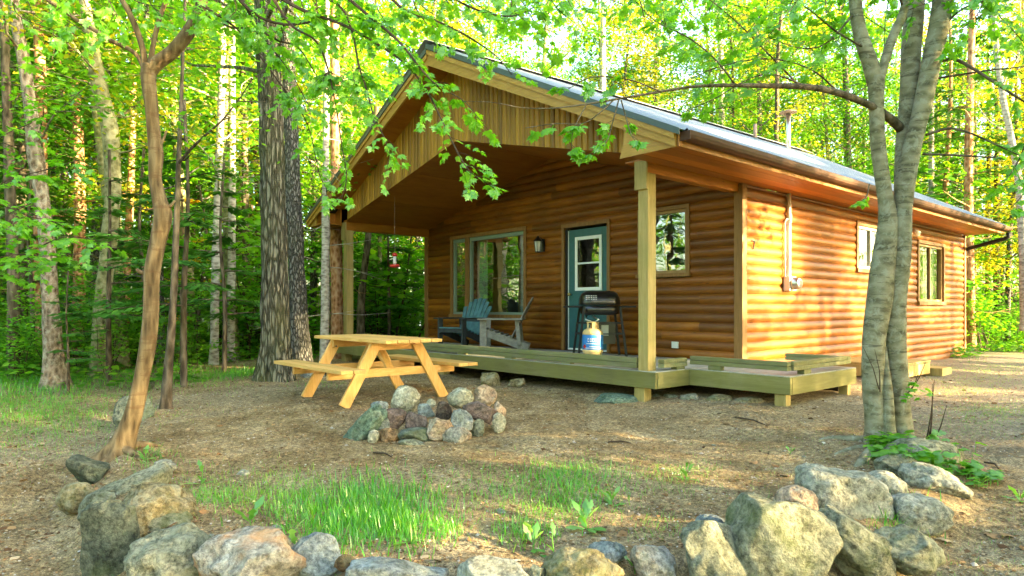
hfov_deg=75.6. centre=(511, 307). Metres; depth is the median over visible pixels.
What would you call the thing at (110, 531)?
boulder
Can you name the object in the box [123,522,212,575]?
boulder
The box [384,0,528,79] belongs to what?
forest tree
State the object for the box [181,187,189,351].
forest tree
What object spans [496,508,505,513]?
pebble
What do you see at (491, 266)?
window
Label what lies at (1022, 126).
hemlock tree
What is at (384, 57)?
sapling
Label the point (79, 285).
bush
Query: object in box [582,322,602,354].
propane tank
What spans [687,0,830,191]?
broadleaf tree
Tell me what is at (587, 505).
weed
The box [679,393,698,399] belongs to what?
deck stone
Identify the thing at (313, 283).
broadleaf tree
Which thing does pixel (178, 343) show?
bush
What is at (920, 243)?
window
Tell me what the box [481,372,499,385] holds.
deck stone
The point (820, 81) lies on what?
broadleaf tree
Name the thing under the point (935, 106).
hemlock tree
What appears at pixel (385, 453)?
stick
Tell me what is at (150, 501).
boulder
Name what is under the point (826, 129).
broadleaf tree
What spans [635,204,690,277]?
window
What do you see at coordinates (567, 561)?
boulder
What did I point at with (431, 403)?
fire ring stone
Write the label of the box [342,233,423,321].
bush
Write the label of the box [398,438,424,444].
fire ring stone
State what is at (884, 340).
twin maple
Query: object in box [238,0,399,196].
broadleaf tree
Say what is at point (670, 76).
broadleaf tree
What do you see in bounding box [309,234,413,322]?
bush
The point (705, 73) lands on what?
broadleaf tree
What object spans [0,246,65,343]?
sapling
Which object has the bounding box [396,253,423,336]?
sapling
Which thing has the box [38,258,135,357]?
bush
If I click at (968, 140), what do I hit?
hemlock tree
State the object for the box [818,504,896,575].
boulder
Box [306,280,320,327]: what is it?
bush
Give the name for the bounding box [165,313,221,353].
bush
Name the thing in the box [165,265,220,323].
bush
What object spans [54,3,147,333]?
hemlock tree
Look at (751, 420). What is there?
stick
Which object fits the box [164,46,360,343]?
sapling
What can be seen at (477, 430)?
fire ring stone
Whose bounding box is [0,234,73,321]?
bush
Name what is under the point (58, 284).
bush
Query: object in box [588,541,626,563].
boulder
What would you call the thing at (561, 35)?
sky
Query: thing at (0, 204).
broadleaf tree
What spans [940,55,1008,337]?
hemlock tree
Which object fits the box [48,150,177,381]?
hemlock sapling
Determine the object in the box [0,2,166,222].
broadleaf tree
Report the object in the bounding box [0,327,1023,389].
ground cover
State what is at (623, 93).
broadleaf tree
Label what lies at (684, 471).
weed
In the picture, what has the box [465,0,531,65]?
broadleaf tree
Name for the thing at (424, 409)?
fire ring stone
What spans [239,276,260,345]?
bush
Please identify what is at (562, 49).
broadleaf tree
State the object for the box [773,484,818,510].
boulder
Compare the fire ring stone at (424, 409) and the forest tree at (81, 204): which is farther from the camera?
the forest tree at (81, 204)
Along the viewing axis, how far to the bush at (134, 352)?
14.47 m
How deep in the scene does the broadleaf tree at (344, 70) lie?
15.63 m
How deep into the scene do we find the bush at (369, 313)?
18.25 m
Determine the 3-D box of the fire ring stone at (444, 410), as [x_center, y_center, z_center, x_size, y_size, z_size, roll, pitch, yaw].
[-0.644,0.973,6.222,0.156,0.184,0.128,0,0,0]
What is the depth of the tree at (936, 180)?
19.09 m
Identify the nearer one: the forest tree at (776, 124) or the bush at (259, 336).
the bush at (259, 336)
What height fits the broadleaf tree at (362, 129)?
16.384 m
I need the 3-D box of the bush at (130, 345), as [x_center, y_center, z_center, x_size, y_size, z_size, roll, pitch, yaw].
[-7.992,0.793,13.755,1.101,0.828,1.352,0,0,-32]
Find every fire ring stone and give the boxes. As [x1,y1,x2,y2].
[343,403,387,440]
[368,430,378,442]
[370,401,388,409]
[378,418,389,429]
[380,428,398,442]
[387,408,406,428]
[390,385,420,412]
[398,427,430,441]
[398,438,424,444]
[405,412,427,427]
[417,403,434,416]
[426,399,435,407]
[427,417,452,440]
[435,401,451,419]
[442,426,471,443]
[447,387,473,408]
[451,409,472,430]
[462,401,497,424]
[471,419,483,436]
[474,384,496,405]
[491,413,505,432]
[494,402,505,416]
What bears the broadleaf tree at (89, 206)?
on the ground at (654, 419)
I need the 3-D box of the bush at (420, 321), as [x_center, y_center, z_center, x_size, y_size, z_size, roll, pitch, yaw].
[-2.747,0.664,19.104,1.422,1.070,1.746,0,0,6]
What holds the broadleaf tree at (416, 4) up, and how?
on the ground at (654, 419)
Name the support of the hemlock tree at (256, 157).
on the ground at (654, 419)
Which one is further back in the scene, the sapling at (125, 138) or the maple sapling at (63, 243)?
the sapling at (125, 138)
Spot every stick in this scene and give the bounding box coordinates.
[373,452,391,456]
[608,440,629,442]
[735,416,767,425]
[984,461,998,468]
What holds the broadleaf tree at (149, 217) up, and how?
on the ground at (654, 419)
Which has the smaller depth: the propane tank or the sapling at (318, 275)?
the propane tank
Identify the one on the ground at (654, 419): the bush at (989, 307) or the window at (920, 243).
the bush at (989, 307)
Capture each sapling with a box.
[0,100,127,293]
[0,179,92,359]
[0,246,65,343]
[0,265,99,361]
[42,271,107,394]
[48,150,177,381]
[58,205,152,331]
[60,88,300,343]
[84,99,238,386]
[86,148,221,314]
[123,145,220,316]
[127,248,207,346]
[154,289,193,373]
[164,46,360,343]
[164,273,227,367]
[177,163,260,373]
[255,208,356,321]
[307,122,423,329]
[308,26,443,336]
[371,233,423,334]
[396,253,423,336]
[853,148,1010,215]
[966,234,1018,347]
[974,256,1015,339]
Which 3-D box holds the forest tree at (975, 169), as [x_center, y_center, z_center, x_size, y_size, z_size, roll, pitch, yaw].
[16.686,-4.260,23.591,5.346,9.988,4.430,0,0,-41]
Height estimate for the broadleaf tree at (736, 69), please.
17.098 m
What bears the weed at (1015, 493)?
on the ground at (654, 419)
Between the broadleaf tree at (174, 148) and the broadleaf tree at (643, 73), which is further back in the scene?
the broadleaf tree at (643, 73)
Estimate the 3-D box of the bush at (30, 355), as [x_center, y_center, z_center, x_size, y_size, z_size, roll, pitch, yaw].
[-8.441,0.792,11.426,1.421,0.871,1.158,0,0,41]
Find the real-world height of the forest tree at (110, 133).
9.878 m
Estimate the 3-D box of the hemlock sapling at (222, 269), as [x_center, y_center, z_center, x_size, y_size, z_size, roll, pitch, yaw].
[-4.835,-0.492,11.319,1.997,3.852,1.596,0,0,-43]
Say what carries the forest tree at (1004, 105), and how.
on the ground at (654, 419)
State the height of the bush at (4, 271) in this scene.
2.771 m
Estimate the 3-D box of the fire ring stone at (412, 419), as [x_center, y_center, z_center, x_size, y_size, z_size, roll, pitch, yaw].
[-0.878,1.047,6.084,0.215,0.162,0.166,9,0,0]
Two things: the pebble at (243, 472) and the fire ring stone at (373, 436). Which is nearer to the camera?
the pebble at (243, 472)
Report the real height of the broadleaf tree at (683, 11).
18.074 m
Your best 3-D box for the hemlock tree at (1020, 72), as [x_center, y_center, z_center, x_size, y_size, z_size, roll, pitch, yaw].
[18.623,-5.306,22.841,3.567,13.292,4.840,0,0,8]
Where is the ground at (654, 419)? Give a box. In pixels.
[0,319,1023,575]
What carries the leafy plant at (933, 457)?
on the ground at (654, 419)
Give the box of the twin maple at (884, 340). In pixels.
[462,0,1023,466]
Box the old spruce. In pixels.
[280,0,312,361]
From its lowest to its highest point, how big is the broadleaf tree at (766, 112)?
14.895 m
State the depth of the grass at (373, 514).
4.35 m
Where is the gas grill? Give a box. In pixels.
[563,291,635,356]
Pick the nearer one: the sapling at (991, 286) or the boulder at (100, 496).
the boulder at (100, 496)
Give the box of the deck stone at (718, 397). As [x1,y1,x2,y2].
[706,394,731,400]
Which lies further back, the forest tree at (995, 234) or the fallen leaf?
the forest tree at (995, 234)
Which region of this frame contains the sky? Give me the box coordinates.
[70,0,1021,318]
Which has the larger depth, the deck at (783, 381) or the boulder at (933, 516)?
the deck at (783, 381)
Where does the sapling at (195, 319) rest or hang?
on the ground at (654, 419)
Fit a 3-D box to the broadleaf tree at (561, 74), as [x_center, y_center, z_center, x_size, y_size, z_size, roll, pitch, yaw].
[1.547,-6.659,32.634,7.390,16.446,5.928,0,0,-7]
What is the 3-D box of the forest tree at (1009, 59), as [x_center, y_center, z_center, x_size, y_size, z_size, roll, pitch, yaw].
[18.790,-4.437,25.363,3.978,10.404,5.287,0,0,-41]
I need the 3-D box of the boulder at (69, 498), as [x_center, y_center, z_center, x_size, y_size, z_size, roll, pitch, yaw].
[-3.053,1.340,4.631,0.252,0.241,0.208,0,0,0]
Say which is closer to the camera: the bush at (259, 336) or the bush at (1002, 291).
the bush at (259, 336)
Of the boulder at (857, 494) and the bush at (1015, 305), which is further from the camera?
the bush at (1015, 305)
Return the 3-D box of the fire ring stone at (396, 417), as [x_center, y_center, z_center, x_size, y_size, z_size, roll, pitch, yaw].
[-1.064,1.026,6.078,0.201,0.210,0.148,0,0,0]
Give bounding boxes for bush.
[0,233,83,361]
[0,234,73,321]
[0,237,72,321]
[0,302,85,378]
[0,313,42,356]
[0,319,29,354]
[0,332,42,370]
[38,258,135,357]
[62,262,139,348]
[62,317,116,366]
[67,266,166,364]
[69,296,179,356]
[73,287,141,375]
[112,329,140,361]
[130,313,210,365]
[143,210,320,358]
[164,230,221,323]
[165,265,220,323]
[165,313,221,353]
[179,283,260,360]
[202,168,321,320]
[208,244,288,339]
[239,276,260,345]
[239,321,259,353]
[239,325,260,353]
[304,232,412,330]
[304,238,423,335]
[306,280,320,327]
[309,232,423,334]
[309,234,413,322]
[309,326,319,349]
[311,278,421,335]
[313,303,382,340]
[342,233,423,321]
[356,296,423,336]
[399,315,423,336]
[866,157,990,203]
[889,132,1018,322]
[966,291,1020,348]
[975,284,1014,342]
[984,306,1019,341]
[987,260,1023,336]
[1001,282,1018,320]
[1001,297,1019,331]
[1011,322,1023,341]
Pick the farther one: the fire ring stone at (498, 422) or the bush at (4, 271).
the bush at (4, 271)
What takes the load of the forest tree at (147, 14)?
on the ground at (654, 419)
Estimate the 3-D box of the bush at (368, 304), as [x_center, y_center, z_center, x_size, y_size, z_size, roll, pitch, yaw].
[-3.632,-0.191,16.078,3.390,2.944,3.045,0,0,-29]
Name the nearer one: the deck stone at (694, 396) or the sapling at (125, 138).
the deck stone at (694, 396)
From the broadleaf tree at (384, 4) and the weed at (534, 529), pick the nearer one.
the weed at (534, 529)
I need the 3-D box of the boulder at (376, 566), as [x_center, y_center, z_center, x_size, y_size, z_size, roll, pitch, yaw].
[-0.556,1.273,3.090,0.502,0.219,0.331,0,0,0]
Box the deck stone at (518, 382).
[508,378,524,386]
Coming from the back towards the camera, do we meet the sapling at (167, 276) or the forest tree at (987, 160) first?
the forest tree at (987, 160)
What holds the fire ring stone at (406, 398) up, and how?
on the ground at (654, 419)
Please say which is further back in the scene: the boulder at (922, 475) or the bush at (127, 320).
the bush at (127, 320)
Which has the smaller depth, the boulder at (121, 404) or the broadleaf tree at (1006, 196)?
the boulder at (121, 404)
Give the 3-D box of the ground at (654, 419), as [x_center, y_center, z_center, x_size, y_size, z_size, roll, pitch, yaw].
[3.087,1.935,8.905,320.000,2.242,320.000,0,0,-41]
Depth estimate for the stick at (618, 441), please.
5.74 m
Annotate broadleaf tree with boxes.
[0,0,170,345]
[0,0,211,259]
[0,0,245,365]
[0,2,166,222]
[0,9,70,254]
[0,52,88,254]
[0,70,70,295]
[0,96,70,207]
[9,0,257,357]
[17,3,203,206]
[28,29,122,286]
[31,0,394,359]
[68,0,240,331]
[87,5,214,280]
[122,1,308,267]
[122,119,208,290]
[146,71,214,275]
[149,68,241,278]
[158,72,236,321]
[159,29,257,323]
[172,2,314,268]
[180,65,258,331]
[199,0,397,349]
[236,0,440,340]
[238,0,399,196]
[295,1,373,330]
[297,0,428,328]
[299,1,386,272]
[357,0,470,334]
[361,0,505,327]
[399,0,481,263]
[421,0,541,240]
[463,0,617,78]
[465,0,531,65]
[492,16,556,71]
[535,12,581,80]
[540,33,597,82]
[560,0,645,99]
[565,38,617,82]
[568,0,685,106]
[586,0,725,124]
[618,42,680,104]
[636,30,713,112]
[660,0,834,150]
[662,3,798,146]
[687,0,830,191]
[710,42,792,122]
[712,5,801,190]
[714,57,783,132]
[724,0,859,168]
[766,0,892,183]
[766,5,859,159]
[781,4,869,168]
[782,0,921,183]
[800,0,951,182]
[854,105,895,182]
[857,4,960,200]
[870,55,961,206]
[885,0,1023,218]
[886,3,1017,281]
[916,53,992,278]
[935,0,1023,342]
[976,0,1023,273]
[977,50,1021,272]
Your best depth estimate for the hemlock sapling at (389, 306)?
15.47 m
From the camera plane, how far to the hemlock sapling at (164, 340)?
10.15 m
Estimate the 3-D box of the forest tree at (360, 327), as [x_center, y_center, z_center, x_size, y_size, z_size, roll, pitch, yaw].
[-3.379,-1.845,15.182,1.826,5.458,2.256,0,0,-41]
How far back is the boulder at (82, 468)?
4.85 m
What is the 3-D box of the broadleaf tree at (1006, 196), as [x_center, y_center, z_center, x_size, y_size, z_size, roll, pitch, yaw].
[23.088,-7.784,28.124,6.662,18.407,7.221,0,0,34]
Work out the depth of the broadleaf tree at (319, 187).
25.34 m
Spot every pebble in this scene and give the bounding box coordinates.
[236,469,249,475]
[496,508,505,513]
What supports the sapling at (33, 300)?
on the ground at (654, 419)
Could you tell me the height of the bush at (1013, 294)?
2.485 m
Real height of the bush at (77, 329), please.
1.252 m
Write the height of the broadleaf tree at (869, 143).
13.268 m
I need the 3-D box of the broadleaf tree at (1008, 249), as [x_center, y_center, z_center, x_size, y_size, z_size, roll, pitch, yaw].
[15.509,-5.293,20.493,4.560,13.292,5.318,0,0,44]
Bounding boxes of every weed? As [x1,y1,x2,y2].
[137,445,154,459]
[183,459,213,483]
[232,495,263,524]
[288,518,305,543]
[308,521,328,532]
[393,521,421,543]
[523,521,544,552]
[541,522,555,557]
[565,499,606,532]
[599,486,624,506]
[624,556,635,573]
[676,462,695,479]
[974,475,991,487]
[1003,485,1023,501]
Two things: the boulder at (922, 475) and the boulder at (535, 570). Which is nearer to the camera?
the boulder at (535, 570)
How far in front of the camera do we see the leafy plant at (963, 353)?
14.19 m
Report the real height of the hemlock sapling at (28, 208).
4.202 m
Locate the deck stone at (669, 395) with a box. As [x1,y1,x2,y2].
[663,394,677,397]
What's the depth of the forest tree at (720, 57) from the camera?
23.90 m
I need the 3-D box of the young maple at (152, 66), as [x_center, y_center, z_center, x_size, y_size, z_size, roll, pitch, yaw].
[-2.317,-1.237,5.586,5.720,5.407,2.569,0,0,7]
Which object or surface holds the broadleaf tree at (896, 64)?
on the ground at (654, 419)
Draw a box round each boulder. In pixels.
[55,482,94,515]
[65,454,110,484]
[77,461,172,520]
[80,499,139,575]
[89,491,116,502]
[112,396,154,426]
[122,482,199,537]
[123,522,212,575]
[148,511,193,533]
[154,459,176,470]
[192,526,305,575]
[291,532,342,575]
[300,373,325,377]
[334,554,353,571]
[345,556,448,575]
[457,555,528,575]
[527,564,545,575]
[541,546,624,575]
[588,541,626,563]
[629,544,675,575]
[680,520,747,575]
[695,514,724,522]
[725,492,842,575]
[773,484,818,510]
[794,463,894,519]
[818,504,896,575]
[868,470,908,494]
[874,454,917,473]
[874,524,945,575]
[884,437,964,463]
[891,493,954,535]
[898,461,973,499]
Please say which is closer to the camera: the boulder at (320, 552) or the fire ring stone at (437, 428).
the boulder at (320, 552)
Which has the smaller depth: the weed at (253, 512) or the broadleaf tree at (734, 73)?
the weed at (253, 512)
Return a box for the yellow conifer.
[165,179,238,360]
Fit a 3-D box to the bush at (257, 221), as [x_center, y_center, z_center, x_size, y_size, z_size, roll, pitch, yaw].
[-5.928,-0.306,14.069,3.465,3.350,3.858,0,0,12]
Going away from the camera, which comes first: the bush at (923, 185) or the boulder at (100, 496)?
the boulder at (100, 496)
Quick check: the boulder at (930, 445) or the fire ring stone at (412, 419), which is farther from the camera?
the fire ring stone at (412, 419)
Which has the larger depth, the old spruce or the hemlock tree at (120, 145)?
the hemlock tree at (120, 145)
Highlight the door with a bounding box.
[561,219,610,352]
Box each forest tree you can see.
[0,0,143,375]
[0,0,187,388]
[0,0,257,376]
[0,3,207,360]
[29,3,109,357]
[30,0,251,323]
[64,0,258,366]
[103,0,302,364]
[107,0,349,408]
[177,13,319,360]
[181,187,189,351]
[236,50,260,348]
[250,0,392,363]
[317,106,381,333]
[377,106,419,334]
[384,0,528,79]
[553,0,692,109]
[630,0,804,138]
[659,0,788,138]
[709,0,864,191]
[798,0,941,174]
[864,1,1023,196]
[919,63,1023,323]
[923,109,1016,297]
[926,57,1022,323]
[941,0,1023,330]
[959,56,1021,326]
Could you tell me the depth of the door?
11.22 m
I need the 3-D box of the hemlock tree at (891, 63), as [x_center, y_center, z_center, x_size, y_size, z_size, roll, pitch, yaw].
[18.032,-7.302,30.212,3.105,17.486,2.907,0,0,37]
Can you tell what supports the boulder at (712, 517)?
on the ground at (654, 419)
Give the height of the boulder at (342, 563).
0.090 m
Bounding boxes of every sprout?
[863,347,931,402]
[924,380,949,441]
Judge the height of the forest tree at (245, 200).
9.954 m
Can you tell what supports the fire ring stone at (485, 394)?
on the ground at (654, 419)
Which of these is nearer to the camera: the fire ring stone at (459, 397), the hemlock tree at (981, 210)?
the fire ring stone at (459, 397)
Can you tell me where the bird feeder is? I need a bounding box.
[390,253,399,267]
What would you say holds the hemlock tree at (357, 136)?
on the ground at (654, 419)
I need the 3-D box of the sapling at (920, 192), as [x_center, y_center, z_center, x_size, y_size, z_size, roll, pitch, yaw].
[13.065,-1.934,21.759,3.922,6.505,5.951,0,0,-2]
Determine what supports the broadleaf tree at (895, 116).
on the ground at (654, 419)
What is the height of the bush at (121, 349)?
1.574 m
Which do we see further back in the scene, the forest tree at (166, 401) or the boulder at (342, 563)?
the forest tree at (166, 401)
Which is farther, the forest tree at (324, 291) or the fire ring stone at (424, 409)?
the forest tree at (324, 291)
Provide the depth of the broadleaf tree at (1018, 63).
19.84 m
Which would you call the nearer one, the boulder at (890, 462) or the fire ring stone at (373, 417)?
the boulder at (890, 462)
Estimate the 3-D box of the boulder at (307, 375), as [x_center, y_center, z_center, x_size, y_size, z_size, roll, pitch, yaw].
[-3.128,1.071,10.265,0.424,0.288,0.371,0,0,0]
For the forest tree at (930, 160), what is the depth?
19.93 m
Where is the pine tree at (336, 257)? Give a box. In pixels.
[301,7,380,358]
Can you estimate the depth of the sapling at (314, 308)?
17.41 m
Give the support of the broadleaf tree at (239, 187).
on the ground at (654, 419)
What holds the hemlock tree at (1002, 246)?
on the ground at (654, 419)
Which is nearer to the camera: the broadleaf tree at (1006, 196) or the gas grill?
the gas grill
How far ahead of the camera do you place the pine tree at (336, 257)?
13.90 m
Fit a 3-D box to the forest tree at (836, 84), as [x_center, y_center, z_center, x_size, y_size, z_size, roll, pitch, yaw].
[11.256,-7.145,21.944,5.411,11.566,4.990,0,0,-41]
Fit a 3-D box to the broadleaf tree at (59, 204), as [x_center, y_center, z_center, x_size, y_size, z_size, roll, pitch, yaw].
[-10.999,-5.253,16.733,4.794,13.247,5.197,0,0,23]
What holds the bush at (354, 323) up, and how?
on the ground at (654, 419)
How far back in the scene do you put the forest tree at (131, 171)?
14.93 m
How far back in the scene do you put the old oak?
9.61 m
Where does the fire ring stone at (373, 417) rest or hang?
on the ground at (654, 419)
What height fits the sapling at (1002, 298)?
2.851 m
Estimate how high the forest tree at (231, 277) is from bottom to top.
9.035 m
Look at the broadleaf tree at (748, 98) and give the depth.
30.60 m
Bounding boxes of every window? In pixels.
[449,226,527,318]
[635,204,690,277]
[855,220,876,272]
[916,239,946,304]
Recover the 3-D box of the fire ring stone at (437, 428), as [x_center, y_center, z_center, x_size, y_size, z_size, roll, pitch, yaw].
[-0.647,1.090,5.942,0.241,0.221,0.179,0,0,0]
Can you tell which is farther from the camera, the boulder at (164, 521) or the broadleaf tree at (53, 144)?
the broadleaf tree at (53, 144)
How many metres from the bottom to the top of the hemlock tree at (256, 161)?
14.120 m
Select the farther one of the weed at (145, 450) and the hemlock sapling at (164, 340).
the hemlock sapling at (164, 340)
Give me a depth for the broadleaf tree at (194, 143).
30.67 m
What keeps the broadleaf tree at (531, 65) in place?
on the ground at (654, 419)
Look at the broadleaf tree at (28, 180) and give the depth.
15.92 m
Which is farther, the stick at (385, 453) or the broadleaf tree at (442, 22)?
the broadleaf tree at (442, 22)
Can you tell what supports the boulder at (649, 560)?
on the ground at (654, 419)
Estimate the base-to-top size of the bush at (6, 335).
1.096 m
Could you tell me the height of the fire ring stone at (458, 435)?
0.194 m
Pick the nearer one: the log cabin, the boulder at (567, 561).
the boulder at (567, 561)
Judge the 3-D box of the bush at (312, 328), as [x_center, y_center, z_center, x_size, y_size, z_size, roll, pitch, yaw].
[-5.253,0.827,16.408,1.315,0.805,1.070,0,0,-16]
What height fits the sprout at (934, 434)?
0.614 m
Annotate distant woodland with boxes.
[60,30,1020,298]
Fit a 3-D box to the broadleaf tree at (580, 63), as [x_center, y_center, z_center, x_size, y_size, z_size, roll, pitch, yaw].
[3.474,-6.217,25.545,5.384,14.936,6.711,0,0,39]
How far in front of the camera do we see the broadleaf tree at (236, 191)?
29.02 m
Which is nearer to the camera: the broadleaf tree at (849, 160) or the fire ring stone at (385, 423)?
the fire ring stone at (385, 423)
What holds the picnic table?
on the ground at (654, 419)
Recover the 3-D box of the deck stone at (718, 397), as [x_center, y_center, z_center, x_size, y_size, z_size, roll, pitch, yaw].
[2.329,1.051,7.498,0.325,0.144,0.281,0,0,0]
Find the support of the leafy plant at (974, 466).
on the ground at (654, 419)
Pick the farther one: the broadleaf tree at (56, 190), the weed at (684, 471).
the broadleaf tree at (56, 190)
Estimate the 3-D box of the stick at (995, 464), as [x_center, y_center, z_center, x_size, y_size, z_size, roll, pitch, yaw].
[3.594,1.171,4.934,0.034,0.032,0.142,0,0,-2]
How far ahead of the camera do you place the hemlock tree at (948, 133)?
20.39 m
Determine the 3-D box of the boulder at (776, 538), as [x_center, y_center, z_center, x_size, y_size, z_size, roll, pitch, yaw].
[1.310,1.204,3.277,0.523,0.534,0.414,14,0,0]
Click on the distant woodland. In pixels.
(824, 148)
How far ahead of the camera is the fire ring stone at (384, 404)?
6.19 m
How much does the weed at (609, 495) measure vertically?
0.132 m
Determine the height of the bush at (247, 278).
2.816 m
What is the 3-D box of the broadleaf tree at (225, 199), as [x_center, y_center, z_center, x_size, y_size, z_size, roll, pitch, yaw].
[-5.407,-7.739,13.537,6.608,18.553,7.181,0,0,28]
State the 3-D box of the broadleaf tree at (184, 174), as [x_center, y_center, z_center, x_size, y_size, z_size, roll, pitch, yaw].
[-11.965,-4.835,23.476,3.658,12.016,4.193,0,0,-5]
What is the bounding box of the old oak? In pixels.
[94,0,376,381]
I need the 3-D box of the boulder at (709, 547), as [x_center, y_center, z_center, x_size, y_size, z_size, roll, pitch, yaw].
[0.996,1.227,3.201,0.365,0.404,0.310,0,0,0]
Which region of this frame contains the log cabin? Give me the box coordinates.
[304,39,1012,370]
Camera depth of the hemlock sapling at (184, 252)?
9.14 m
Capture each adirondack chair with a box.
[433,298,491,344]
[477,297,533,348]
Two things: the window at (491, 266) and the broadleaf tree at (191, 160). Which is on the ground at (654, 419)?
the broadleaf tree at (191, 160)
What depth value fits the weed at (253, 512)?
3.83 m
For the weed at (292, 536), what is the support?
on the ground at (654, 419)
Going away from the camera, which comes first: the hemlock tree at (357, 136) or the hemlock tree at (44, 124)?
the hemlock tree at (44, 124)
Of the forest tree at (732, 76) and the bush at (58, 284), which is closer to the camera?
the bush at (58, 284)
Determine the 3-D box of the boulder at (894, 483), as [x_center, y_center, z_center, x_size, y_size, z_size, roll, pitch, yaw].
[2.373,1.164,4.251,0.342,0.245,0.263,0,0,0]
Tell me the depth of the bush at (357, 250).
16.92 m
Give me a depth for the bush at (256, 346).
14.86 m
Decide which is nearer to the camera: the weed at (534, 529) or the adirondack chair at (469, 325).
the weed at (534, 529)
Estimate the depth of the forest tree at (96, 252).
15.32 m
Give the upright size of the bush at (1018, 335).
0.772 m
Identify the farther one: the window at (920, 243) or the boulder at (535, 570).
the window at (920, 243)
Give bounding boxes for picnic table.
[274,334,477,407]
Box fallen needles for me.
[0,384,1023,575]
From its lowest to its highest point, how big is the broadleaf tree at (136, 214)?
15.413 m
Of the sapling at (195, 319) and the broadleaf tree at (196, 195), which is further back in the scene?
the broadleaf tree at (196, 195)
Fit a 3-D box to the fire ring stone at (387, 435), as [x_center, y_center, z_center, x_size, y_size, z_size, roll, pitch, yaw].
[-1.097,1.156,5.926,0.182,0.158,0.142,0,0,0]
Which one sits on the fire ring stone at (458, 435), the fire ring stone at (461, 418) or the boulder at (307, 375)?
the fire ring stone at (461, 418)
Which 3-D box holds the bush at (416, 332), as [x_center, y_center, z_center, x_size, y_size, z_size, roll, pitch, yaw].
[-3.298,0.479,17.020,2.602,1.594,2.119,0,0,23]
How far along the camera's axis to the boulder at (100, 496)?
4.33 m
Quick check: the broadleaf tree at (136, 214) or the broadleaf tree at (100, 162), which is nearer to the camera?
the broadleaf tree at (100, 162)
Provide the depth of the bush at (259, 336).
15.11 m
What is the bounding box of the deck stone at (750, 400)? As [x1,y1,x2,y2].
[734,397,764,402]
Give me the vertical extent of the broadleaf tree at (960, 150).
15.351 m
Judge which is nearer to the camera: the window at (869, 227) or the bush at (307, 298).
the window at (869, 227)
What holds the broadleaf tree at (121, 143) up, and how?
on the ground at (654, 419)
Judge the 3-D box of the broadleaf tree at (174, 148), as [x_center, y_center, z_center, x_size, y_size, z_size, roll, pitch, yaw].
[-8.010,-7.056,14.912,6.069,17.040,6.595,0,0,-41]
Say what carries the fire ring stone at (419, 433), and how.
on the ground at (654, 419)
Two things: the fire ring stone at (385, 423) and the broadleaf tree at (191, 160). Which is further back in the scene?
the broadleaf tree at (191, 160)
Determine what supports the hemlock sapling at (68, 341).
on the ground at (654, 419)
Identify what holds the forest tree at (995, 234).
on the ground at (654, 419)
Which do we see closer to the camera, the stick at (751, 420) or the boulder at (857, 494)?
the boulder at (857, 494)
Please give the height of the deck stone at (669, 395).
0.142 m
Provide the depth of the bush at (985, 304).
18.23 m
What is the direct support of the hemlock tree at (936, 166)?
on the ground at (654, 419)
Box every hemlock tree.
[0,0,137,364]
[0,3,122,317]
[30,104,73,286]
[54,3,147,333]
[170,15,317,345]
[184,25,260,310]
[237,142,254,279]
[305,13,381,276]
[887,62,927,187]
[917,23,1002,239]
[920,32,984,285]
[920,93,983,262]
[923,0,1023,346]
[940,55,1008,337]
[975,3,1023,307]
[977,100,1018,309]
[978,0,1023,334]
[978,65,1023,300]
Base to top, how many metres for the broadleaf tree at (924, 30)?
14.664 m
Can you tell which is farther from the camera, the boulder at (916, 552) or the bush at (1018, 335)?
the bush at (1018, 335)
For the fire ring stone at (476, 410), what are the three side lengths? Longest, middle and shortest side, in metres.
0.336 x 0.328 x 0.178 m
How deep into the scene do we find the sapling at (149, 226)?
20.81 m
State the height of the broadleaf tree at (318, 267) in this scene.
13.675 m
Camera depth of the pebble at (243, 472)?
4.92 m
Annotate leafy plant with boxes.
[863,430,987,474]
[943,459,1003,486]
[950,346,987,363]
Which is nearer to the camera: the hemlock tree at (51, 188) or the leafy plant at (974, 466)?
the leafy plant at (974, 466)
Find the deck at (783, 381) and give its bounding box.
[337,342,855,406]
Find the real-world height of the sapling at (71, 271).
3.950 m
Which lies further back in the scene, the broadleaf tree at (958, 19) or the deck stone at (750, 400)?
the broadleaf tree at (958, 19)
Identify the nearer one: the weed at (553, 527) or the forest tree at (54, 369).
the weed at (553, 527)
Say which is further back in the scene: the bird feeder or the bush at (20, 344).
the bird feeder
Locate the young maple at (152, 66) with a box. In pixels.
[0,0,579,462]
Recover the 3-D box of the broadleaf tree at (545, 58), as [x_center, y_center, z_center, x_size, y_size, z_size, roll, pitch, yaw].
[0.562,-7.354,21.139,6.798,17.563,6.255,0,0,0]
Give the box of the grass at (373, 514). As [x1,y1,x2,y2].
[0,361,1023,575]
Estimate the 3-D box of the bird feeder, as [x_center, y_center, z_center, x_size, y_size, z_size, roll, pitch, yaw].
[-2.186,-1.409,12.300,0.187,1.324,0.190,0,0,-41]
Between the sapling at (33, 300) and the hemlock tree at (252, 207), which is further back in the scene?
the hemlock tree at (252, 207)
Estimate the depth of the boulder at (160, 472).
4.51 m
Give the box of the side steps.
[836,356,950,376]
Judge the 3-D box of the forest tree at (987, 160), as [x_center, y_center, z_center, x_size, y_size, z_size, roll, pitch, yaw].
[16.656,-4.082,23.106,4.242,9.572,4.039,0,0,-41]

